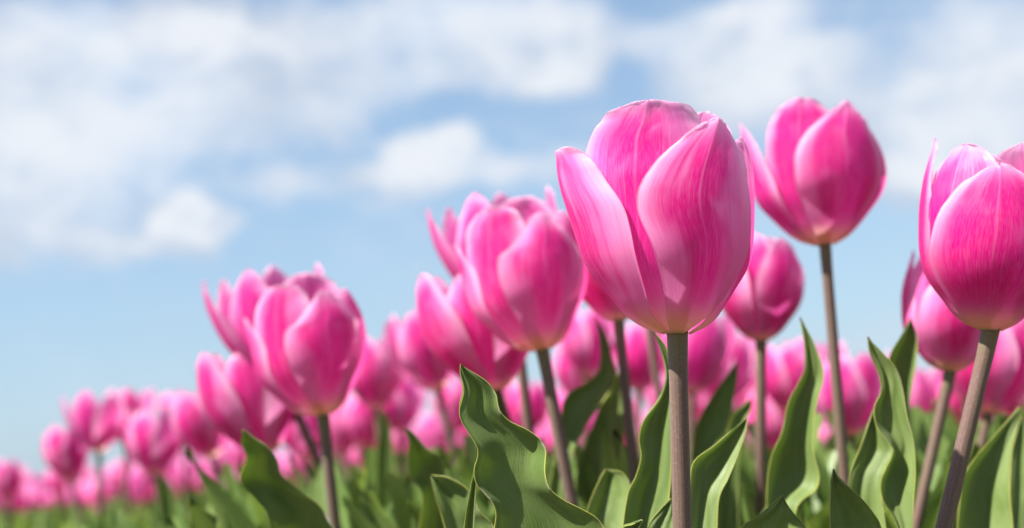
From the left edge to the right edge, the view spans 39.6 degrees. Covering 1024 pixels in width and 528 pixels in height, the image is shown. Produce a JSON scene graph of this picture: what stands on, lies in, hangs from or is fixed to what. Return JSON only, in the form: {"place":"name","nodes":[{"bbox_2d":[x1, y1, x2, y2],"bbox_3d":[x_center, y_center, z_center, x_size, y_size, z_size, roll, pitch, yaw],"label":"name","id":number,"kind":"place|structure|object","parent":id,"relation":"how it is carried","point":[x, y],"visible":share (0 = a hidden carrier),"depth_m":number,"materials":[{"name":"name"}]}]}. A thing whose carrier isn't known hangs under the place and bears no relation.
{"place":"outdoors","nodes":[
{"label":"outdoors","id":0,"kind":"place"},
{"bbox_2d":[0,0,1023,475],"label":"sky","id":1,"kind":"structure","parent":0,"point":[151,151],"materials":[{"name":"blue"}]},
{"bbox_3d":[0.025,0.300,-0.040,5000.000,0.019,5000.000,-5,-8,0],"label":"ground","id":2,"kind":"structure","parent":0,"visible":0},
{"bbox_2d":[0,487,21,510],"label":"tulip","id":3,"kind":"object","parent":2,"relation":"on","point":[15,500],"visible":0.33,"depth_m":2.30,"materials":[{"name":"pink plant"}]},
{"bbox_2d":[0,459,22,527],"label":"tulip","id":4,"kind":"object","parent":2,"relation":"on","point":[11,477],"visible":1,"depth_m":1.99,"materials":[{"name":"pink plant"}]},
{"bbox_2d":[7,463,26,509],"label":"tulip","id":5,"kind":"object","parent":2,"relation":"on","point":[24,470],"visible":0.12,"depth_m":2.55,"materials":[{"name":"pink plant"}]},
{"bbox_2d":[15,490,30,514],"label":"tulip","id":6,"kind":"object","parent":2,"relation":"on","point":[23,504],"visible":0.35,"depth_m":2.74,"materials":[{"name":"pink plant"}]},
{"bbox_2d":[24,484,40,511],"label":"tulip","id":7,"kind":"object","parent":2,"relation":"on","point":[33,504],"visible":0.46,"depth_m":3.01,"materials":[{"name":"pink plant"}]},
{"bbox_2d":[31,485,54,515],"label":"tulip","id":8,"kind":"object","parent":2,"relation":"on","point":[43,496],"visible":0.88,"depth_m":2.95,"materials":[{"name":"pink plant"}]},
{"bbox_2d":[46,468,66,505],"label":"tulip","id":9,"kind":"object","parent":2,"relation":"on","point":[56,484],"visible":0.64,"depth_m":2.63,"materials":[{"name":"pink plant"}]},
{"bbox_2d":[54,486,66,503],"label":"tulip","id":10,"kind":"object","parent":2,"relation":"on","point":[63,495],"visible":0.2,"depth_m":3.08,"materials":[{"name":"pink plant"}]},
{"bbox_2d":[43,424,88,524],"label":"tulip","id":11,"kind":"object","parent":2,"relation":"on","point":[66,453],"visible":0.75,"depth_m":1.41,"materials":[{"name":"pink plant"}]},
{"bbox_2d":[67,462,91,487],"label":"tulip","id":12,"kind":"object","parent":2,"relation":"on","point":[85,474],"visible":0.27,"depth_m":2.54,"materials":[{"name":"pink plant"}]},
{"bbox_2d":[76,480,89,508],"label":"tulip","id":13,"kind":"object","parent":2,"relation":"on","point":[81,489],"visible":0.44,"depth_m":2.40,"materials":[{"name":"pink plant"}]},
{"bbox_2d":[61,390,125,516],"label":"tulip","id":14,"kind":"object","parent":2,"relation":"on","point":[93,424],"visible":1,"depth_m":1.29,"materials":[{"name":"pink plant"}]},
{"bbox_2d":[85,478,107,511],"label":"tulip","id":15,"kind":"object","parent":2,"relation":"on","point":[91,494],"visible":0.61,"depth_m":2.16,"materials":[{"name":"pink plant"}]},
{"bbox_2d":[91,475,110,494],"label":"tulip","id":16,"kind":"object","parent":2,"relation":"on","point":[106,480],"visible":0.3,"depth_m":2.67,"materials":[{"name":"pink plant"}]},
{"bbox_2d":[104,470,118,504],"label":"tulip","id":17,"kind":"object","parent":2,"relation":"on","point":[114,490],"visible":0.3,"depth_m":3.00,"materials":[{"name":"pink plant"}]},
{"bbox_2d":[107,463,122,501],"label":"tulip","id":18,"kind":"object","parent":2,"relation":"on","point":[112,479],"visible":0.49,"depth_m":2.89,"materials":[{"name":"pink plant"}]},
{"bbox_2d":[114,456,135,520],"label":"tulip","id":19,"kind":"object","parent":2,"relation":"on","point":[119,470],"visible":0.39,"depth_m":2.29,"materials":[{"name":"pink plant"}]},
{"bbox_2d":[104,386,155,518],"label":"tulip","id":20,"kind":"object","parent":2,"relation":"on","point":[135,403],"visible":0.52,"depth_m":1.50,"materials":[{"name":"pink plant"}]},
{"bbox_2d":[123,467,152,520],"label":"tulip","id":21,"kind":"object","parent":2,"relation":"on","point":[140,487],"visible":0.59,"depth_m":2.08,"materials":[{"name":"pink plant"}]},
{"bbox_2d":[134,463,153,506],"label":"tulip","id":22,"kind":"object","parent":2,"relation":"on","point":[141,471],"visible":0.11,"depth_m":2.14,"materials":[{"name":"pink plant"}]},
{"bbox_2d":[125,405,181,527],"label":"tulip","id":23,"kind":"object","parent":2,"relation":"on","point":[153,444],"visible":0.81,"depth_m":1.21,"materials":[{"name":"pink plant"}]},
{"bbox_2d":[143,464,170,483],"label":"tulip","id":24,"kind":"object","parent":2,"relation":"on","point":[166,472],"visible":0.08,"depth_m":1.88,"materials":[{"name":"pink plant"}]},
{"bbox_2d":[167,475,177,502],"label":"tulip","id":25,"kind":"object","parent":2,"relation":"on","point":[172,488],"visible":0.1,"depth_m":3.09,"materials":[{"name":"plant"}]},
{"bbox_2d":[169,477,183,495],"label":"tulip","id":26,"kind":"object","parent":2,"relation":"on","point":[174,486],"visible":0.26,"depth_m":2.91,"materials":[{"name":"pink plant"}]},
{"bbox_2d":[158,390,197,516],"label":"tulip","id":27,"kind":"object","parent":2,"relation":"on","point":[166,398],"visible":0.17,"depth_m":1.50,"materials":[{"name":"pink plant"}]},
{"bbox_2d":[169,455,198,487],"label":"tulip","id":28,"kind":"object","parent":2,"relation":"on","point":[174,467],"visible":0.3,"depth_m":2.36,"materials":[{"name":"pink plant"}]},
{"bbox_2d":[175,449,197,461],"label":"tulip","id":29,"kind":"object","parent":2,"relation":"on","point":[179,457],"visible":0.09,"depth_m":2.84,"materials":[{"name":"pink plant"}]},
{"bbox_2d":[178,456,206,491],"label":"tulip","id":30,"kind":"object","parent":2,"relation":"on","point":[195,481],"visible":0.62,"depth_m":2.06,"materials":[{"name":"pink plant"}]},
{"bbox_2d":[170,391,227,487],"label":"tulip","id":31,"kind":"object","parent":2,"relation":"on","point":[196,431],"visible":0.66,"depth_m":1.13,"materials":[{"name":"pink plant"}]},
{"bbox_2d":[187,493,218,527],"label":"tulip plant","id":32,"kind":"object","parent":2,"relation":"on","point":[191,502],"visible":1,"depth_m":0.60,"materials":[{"name":"green plant"}]},
{"bbox_2d":[205,446,233,480],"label":"tulip","id":33,"kind":"object","parent":2,"relation":"on","point":[224,455],"visible":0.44,"depth_m":2.20,"materials":[{"name":"pink plant"}]},
{"bbox_2d":[209,467,236,484],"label":"tulip","id":34,"kind":"object","parent":2,"relation":"on","point":[212,478],"visible":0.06,"depth_m":2.33,"materials":[{"name":"pink plant"}]},
{"bbox_2d":[226,439,245,468],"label":"tulip","id":35,"kind":"object","parent":2,"relation":"on","point":[238,454],"visible":0.17,"depth_m":2.27,"materials":[{"name":"pink plant"}]},
{"bbox_2d":[196,352,296,451],"bbox_3d":[-0.070,0.246,0.891,0.166,0.381,0.355,-5,-8,0],"label":"tulip","id":36,"kind":"object","parent":2,"relation":"on","point":[237,397],"visible":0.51,"depth_m":0.74,"materials":[{"name":"pink plant"}]},
{"bbox_2d":[201,263,322,472],"bbox_3d":[-0.076,0.206,0.757,0.146,0.424,0.088,-5,-8,0],"label":"tulip","id":37,"kind":"object","parent":2,"relation":"on","point":[238,304],"visible":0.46,"depth_m":0.75,"materials":[{"name":"pink plant"}]},
{"bbox_2d":[281,454,299,482],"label":"tulip","id":38,"kind":"object","parent":2,"relation":"on","point":[286,465],"visible":0.37,"depth_m":2.52,"materials":[{"name":"pink plant"}]},
{"bbox_2d":[287,448,304,481],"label":"tulip","id":39,"kind":"object","parent":2,"relation":"on","point":[299,460],"visible":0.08,"depth_m":1.90,"materials":[{"name":"pink plant"}]},
{"bbox_2d":[292,456,313,479],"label":"tulip","id":40,"kind":"object","parent":2,"relation":"on","point":[299,464],"visible":0.08,"depth_m":2.41,"materials":[{"name":"pink plant"}]},
{"bbox_2d":[240,272,366,527],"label":"tulip","id":41,"kind":"object","parent":2,"relation":"on","point":[306,339],"visible":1,"depth_m":0.62,"materials":[{"name":"pink plant"}]},
{"bbox_2d":[283,408,332,491],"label":"tulip","id":42,"kind":"object","parent":2,"relation":"on","point":[294,444],"visible":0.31,"depth_m":1.34,"materials":[{"name":"pink plant"}]},
{"bbox_2d":[332,448,349,462],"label":"tulip","id":43,"kind":"object","parent":2,"relation":"on","point":[337,455],"visible":0.02,"depth_m":2.16,"materials":[{"name":"plant"}]},
{"bbox_2d":[331,403,355,477],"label":"tulip","id":44,"kind":"object","parent":2,"relation":"on","point":[342,442],"visible":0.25,"depth_m":1.59,"materials":[{"name":"pink plant"}]},
{"bbox_2d":[344,451,348,480],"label":"tulip","id":45,"kind":"object","parent":2,"relation":"on","point":[346,465],"visible":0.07,"depth_m":2.05,"materials":[{"name":"pink plant"}]},
{"bbox_2d":[349,447,360,470],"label":"tulip","id":46,"kind":"object","parent":2,"relation":"on","point":[354,455],"visible":0.12,"depth_m":1.80,"materials":[{"name":"pink plant"}]},
{"bbox_2d":[342,392,376,468],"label":"tulip","id":47,"kind":"object","parent":2,"relation":"on","point":[358,420],"visible":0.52,"depth_m":1.49,"materials":[{"name":"pink plant"}]},
{"bbox_2d":[354,440,376,457],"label":"tulip","id":48,"kind":"object","parent":2,"relation":"on","point":[357,447],"visible":0.1,"depth_m":1.67,"materials":[{"name":"pink plant"}]},
{"bbox_2d":[351,337,403,510],"bbox_3d":[-0.070,0.251,1.047,0.074,0.410,0.226,-3,-8,-12],"label":"tulip","id":49,"kind":"object","parent":2,"relation":"on","point":[377,384],"visible":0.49,"depth_m":1.08,"materials":[{"name":"pink plant"}]},
{"bbox_2d":[391,430,408,470],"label":"tulip","id":50,"kind":"object","parent":2,"relation":"on","point":[395,437],"visible":0.07,"depth_m":2.00,"materials":[{"name":"pink plant"}]},
{"bbox_2d":[380,376,425,477],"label":"tulip","id":51,"kind":"object","parent":2,"relation":"on","point":[403,408],"visible":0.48,"depth_m":1.44,"materials":[{"name":"pink plant"}]},
{"bbox_2d":[0,407,830,517],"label":"distant tulips","id":52,"kind":"object","parent":2,"relation":"on","point":[32,479],"depth_m":3.84,"materials":[{"name":"pink plant"}]},
{"bbox_2d":[414,420,420,430],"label":"tulip","id":53,"kind":"object","parent":2,"relation":"on","point":[417,425],"visible":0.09,"depth_m":3.06,"materials":[{"name":"pink plant"}]},
{"bbox_2d":[412,427,424,445],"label":"tulip","id":54,"kind":"object","parent":2,"relation":"on","point":[416,431],"visible":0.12,"depth_m":2.65,"materials":[{"name":"pink plant"}]},
{"bbox_2d":[383,310,461,475],"bbox_3d":[-0.014,0.231,0.975,0.128,0.420,0.081,-5,-8,0],"label":"tulip","id":55,"kind":"object","parent":2,"relation":"on","point":[410,355],"visible":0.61,"depth_m":0.97,"materials":[{"name":"pink plant"}]},
{"bbox_2d":[420,431,429,449],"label":"tulip","id":56,"kind":"object","parent":2,"relation":"on","point":[424,443],"visible":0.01,"depth_m":2.30,"materials":[{"name":"pink plant"}]},
{"bbox_2d":[420,410,460,453],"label":"tulip","id":57,"kind":"object","parent":2,"relation":"on","point":[432,430],"visible":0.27,"depth_m":1.69,"materials":[{"name":"pink plant"}]},
{"bbox_2d":[433,376,463,444],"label":"tulip","id":58,"kind":"object","parent":2,"relation":"on","point":[452,391],"visible":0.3,"depth_m":1.49,"materials":[{"name":"pink plant"}]},
{"bbox_2d":[457,427,468,442],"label":"tulip","id":59,"kind":"object","parent":2,"relation":"on","point":[463,430],"visible":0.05,"depth_m":1.60,"materials":[{"name":"pink plant"}]},
{"bbox_2d":[416,273,528,421],"bbox_3d":[0.031,0.216,0.799,0.086,0.400,0.378,-7,-8,17],"label":"tulip","id":60,"kind":"object","parent":2,"relation":"on","point":[456,332],"visible":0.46,"depth_m":0.65,"materials":[{"name":"pink plant"}]},
{"bbox_2d":[426,186,556,433],"bbox_3d":[0.036,0.182,0.720,0.149,0.444,0.114,-2,-8,-21],"label":"tulip","id":61,"kind":"object","parent":2,"relation":"on","point":[450,237],"visible":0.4,"depth_m":0.70,"materials":[{"name":"pink plant"}]},
{"bbox_2d":[502,385,510,409],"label":"tulip","id":62,"kind":"object","parent":2,"relation":"on","point":[506,393],"visible":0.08,"depth_m":1.35,"materials":[{"name":"pink plant"}]},
{"bbox_2d":[406,196,615,527],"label":"tulip","id":63,"kind":"object","parent":2,"relation":"on","point":[523,268],"visible":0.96,"depth_m":0.59,"materials":[{"name":"pink plant"}]},
{"bbox_2d":[0,396,1023,527],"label":"leafy undergrowth","id":64,"kind":"object","parent":2,"relation":"on","point":[233,503],"visible":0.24,"depth_m":0.74,"materials":[{"name":"green plant"}]},
{"bbox_2d":[431,364,604,527],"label":"leaf","id":65,"kind":"object","parent":2,"relation":"on","point":[509,479],"visible":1,"depth_m":0.41,"materials":[{"name":"green plant"}]},
{"bbox_2d":[509,381,548,431],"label":"tulip","id":66,"kind":"object","parent":2,"relation":"on","point":[540,414],"visible":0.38,"depth_m":1.49,"materials":[{"name":"pink plant"}]},
{"bbox_2d":[534,424,551,451],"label":"tulip","id":67,"kind":"object","parent":2,"relation":"on","point":[539,432],"visible":0.13,"depth_m":2.56,"materials":[{"name":"pink plant"}]},
{"bbox_2d":[543,420,549,442],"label":"tulip","id":68,"kind":"object","parent":2,"relation":"on","point":[547,434],"visible":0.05,"depth_m":2.28,"materials":[{"name":"pink plant"}]},
{"bbox_2d":[546,415,551,433],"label":"tulip","id":69,"kind":"object","parent":2,"relation":"on","point":[548,426],"visible":0.06,"depth_m":2.22,"materials":[{"name":"pink plant"}]},
{"bbox_2d":[556,386,566,411],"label":"tulip","id":70,"kind":"object","parent":2,"relation":"on","point":[561,395],"visible":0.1,"depth_m":1.88,"materials":[{"name":"pink plant"}]},
{"bbox_2d":[549,430,580,454],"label":"tulip","id":71,"kind":"object","parent":2,"relation":"on","point":[551,439],"visible":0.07,"depth_m":1.82,"materials":[{"name":"pink plant"}]},
{"bbox_2d":[553,344,594,393],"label":"tulip","id":72,"kind":"object","parent":2,"relation":"on","point":[568,377],"visible":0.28,"depth_m":1.24,"materials":[{"name":"pink plant"}]},
{"bbox_2d":[579,409,597,439],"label":"tulip","id":73,"kind":"object","parent":2,"relation":"on","point":[590,422],"visible":0.03,"depth_m":1.55,"materials":[{"name":"pink plant"}]},
{"bbox_2d":[560,308,624,448],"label":"tulip","id":74,"kind":"object","parent":2,"relation":"on","point":[580,345],"visible":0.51,"depth_m":1.14,"materials":[{"name":"pink plant"}]},
{"bbox_2d":[575,270,637,527],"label":"tulip","id":75,"kind":"object","parent":2,"relation":"on","point":[605,503],"visible":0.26,"depth_m":0.62,"materials":[{"name":"green plant"}]},
{"bbox_2d":[631,395,642,426],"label":"tulip","id":76,"kind":"object","parent":2,"relation":"on","point":[634,405],"visible":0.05,"depth_m":2.02,"materials":[{"name":"pink plant"}]},
{"bbox_2d":[613,323,664,459],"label":"tulip","id":77,"kind":"object","parent":2,"relation":"on","point":[640,370],"visible":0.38,"depth_m":1.19,"materials":[{"name":"pink plant"}]},
{"bbox_2d":[622,498,672,527],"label":"tulip plant","id":78,"kind":"object","parent":2,"relation":"on","point":[662,517],"visible":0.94,"depth_m":0.45,"materials":[{"name":"green plant"}]},
{"bbox_2d":[642,369,664,401],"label":"tulip","id":79,"kind":"object","parent":2,"relation":"on","point":[644,393],"depth_m":1.41,"materials":[{"name":"pink plant"}]},
{"bbox_2d":[646,329,661,400],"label":"stem","id":80,"kind":"object","parent":2,"relation":"on","point":[650,334],"visible":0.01,"depth_m":0.80,"materials":[{"name":"pink plant"}]},
{"bbox_2d":[555,99,754,527],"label":"tulip","id":81,"kind":"object","parent":2,"relation":"on","point":[658,196],"visible":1,"depth_m":0.39,"materials":[{"name":"pink plant"}]},
{"bbox_2d":[646,373,664,408],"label":"tulip","id":82,"kind":"object","parent":2,"relation":"on","point":[650,397],"visible":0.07,"depth_m":1.36,"materials":[{"name":"pink plant"}]},
{"bbox_2d":[664,313,735,468],"bbox_3d":[0.140,0.226,0.948,0.086,0.398,0.078,-1,-8,-27],"label":"tulip","id":83,"kind":"object","parent":2,"relation":"on","point":[711,346],"visible":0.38,"depth_m":0.94,"materials":[{"name":"pink plant"}]},
{"bbox_2d":[695,391,708,428],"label":"tulip","id":84,"kind":"object","parent":2,"relation":"on","point":[701,400],"visible":0.09,"depth_m":1.80,"materials":[{"name":"pink plant"}]},
{"bbox_2d":[703,338,755,399],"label":"tulip","id":85,"kind":"object","parent":2,"relation":"on","point":[743,355],"visible":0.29,"depth_m":1.08,"materials":[{"name":"pink plant"}]},
{"bbox_2d":[732,334,754,409],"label":"tulip","id":86,"kind":"object","parent":2,"relation":"on","point":[749,342],"visible":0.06,"depth_m":1.31,"materials":[{"name":"pink plant"}]},
{"bbox_2d":[733,377,755,454],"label":"tulip","id":87,"kind":"object","parent":2,"relation":"on","point":[740,400],"visible":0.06,"depth_m":1.24,"materials":[{"name":"pink plant"}]},
{"bbox_2d":[691,232,804,527],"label":"tulip","id":88,"kind":"object","parent":2,"relation":"on","point":[761,307],"visible":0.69,"depth_m":0.67,"materials":[{"name":"pink plant"}]},
{"bbox_2d":[747,389,784,449],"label":"tulip","id":89,"kind":"object","parent":2,"relation":"on","point":[775,416],"visible":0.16,"depth_m":1.18,"materials":[{"name":"pink plant"}]},
{"bbox_2d":[741,495,805,527],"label":"tulip plant","id":90,"kind":"object","parent":2,"relation":"on","point":[778,513],"visible":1,"depth_m":0.41,"materials":[{"name":"green plant"}]},
{"bbox_2d":[766,341,823,412],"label":"tulip","id":91,"kind":"object","parent":2,"relation":"on","point":[785,365],"visible":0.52,"depth_m":1.13,"materials":[{"name":"pink plant"}]},
{"bbox_2d":[739,97,886,514],"bbox_3d":[0.126,0.151,0.553,0.057,0.445,0.133,-10,-9,35],"label":"tulip","id":92,"kind":"object","parent":2,"relation":"on","point":[820,173],"visible":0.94,"depth_m":0.58,"materials":[{"name":"pink plant"}]},
{"bbox_2d":[783,337,847,412],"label":"tulip","id":93,"kind":"object","parent":2,"relation":"on","point":[799,343],"visible":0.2,"depth_m":1.34,"materials":[{"name":"pink plant"}]},
{"bbox_2d":[818,422,831,443],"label":"tulip","id":94,"kind":"object","parent":2,"relation":"on","point":[824,431],"visible":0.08,"depth_m":1.89,"materials":[{"name":"pink plant"}]},
{"bbox_2d":[816,350,888,449],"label":"tulip","id":95,"kind":"object","parent":2,"relation":"on","point":[861,384],"visible":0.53,"depth_m":0.96,"materials":[{"name":"pink plant"}]},
{"bbox_2d":[829,469,881,527],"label":"tulip plant","id":96,"kind":"object","parent":2,"relation":"on","point":[849,507],"visible":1,"depth_m":0.41,"materials":[{"name":"green plant"}]},
{"bbox_2d":[848,250,979,527],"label":"tulip","id":97,"kind":"object","parent":2,"relation":"on","point":[937,334],"visible":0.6,"depth_m":0.55,"materials":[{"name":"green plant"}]},
{"bbox_2d":[910,368,933,412],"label":"tulip","id":98,"kind":"object","parent":2,"relation":"on","point":[922,396],"visible":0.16,"depth_m":1.09,"materials":[{"name":"pink plant"}]},
{"bbox_2d":[921,370,935,420],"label":"tulip","id":99,"kind":"object","parent":2,"relation":"on","point":[928,375],"visible":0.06,"depth_m":1.44,"materials":[{"name":"pink plant"}]},
{"bbox_2d":[930,369,962,424],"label":"tulip","id":100,"kind":"object","parent":2,"relation":"on","point":[955,404],"visible":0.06,"depth_m":1.34,"materials":[{"name":"pink plant"}]},
{"bbox_2d":[937,369,972,445],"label":"tulip","id":101,"kind":"object","parent":2,"relation":"on","point":[955,393],"visible":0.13,"depth_m":1.21,"materials":[{"name":"pink plant"}]},
{"bbox_2d":[918,138,1023,527],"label":"tulip","id":102,"kind":"object","parent":2,"relation":"on","point":[971,230],"visible":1,"depth_m":0.44,"materials":[{"name":"pink plant"}]},
{"bbox_2d":[954,319,1023,447],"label":"tulip","id":103,"kind":"object","parent":2,"relation":"on","point":[1004,390],"visible":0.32,"depth_m":0.69,"materials":[{"name":"pink plant"}]},
{"bbox_2d":[1001,394,1023,416],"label":"tulip","id":104,"kind":"object","parent":2,"relation":"on","point":[1014,407],"visible":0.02,"depth_m":1.39,"materials":[{"name":"pink plant"}]}
]}

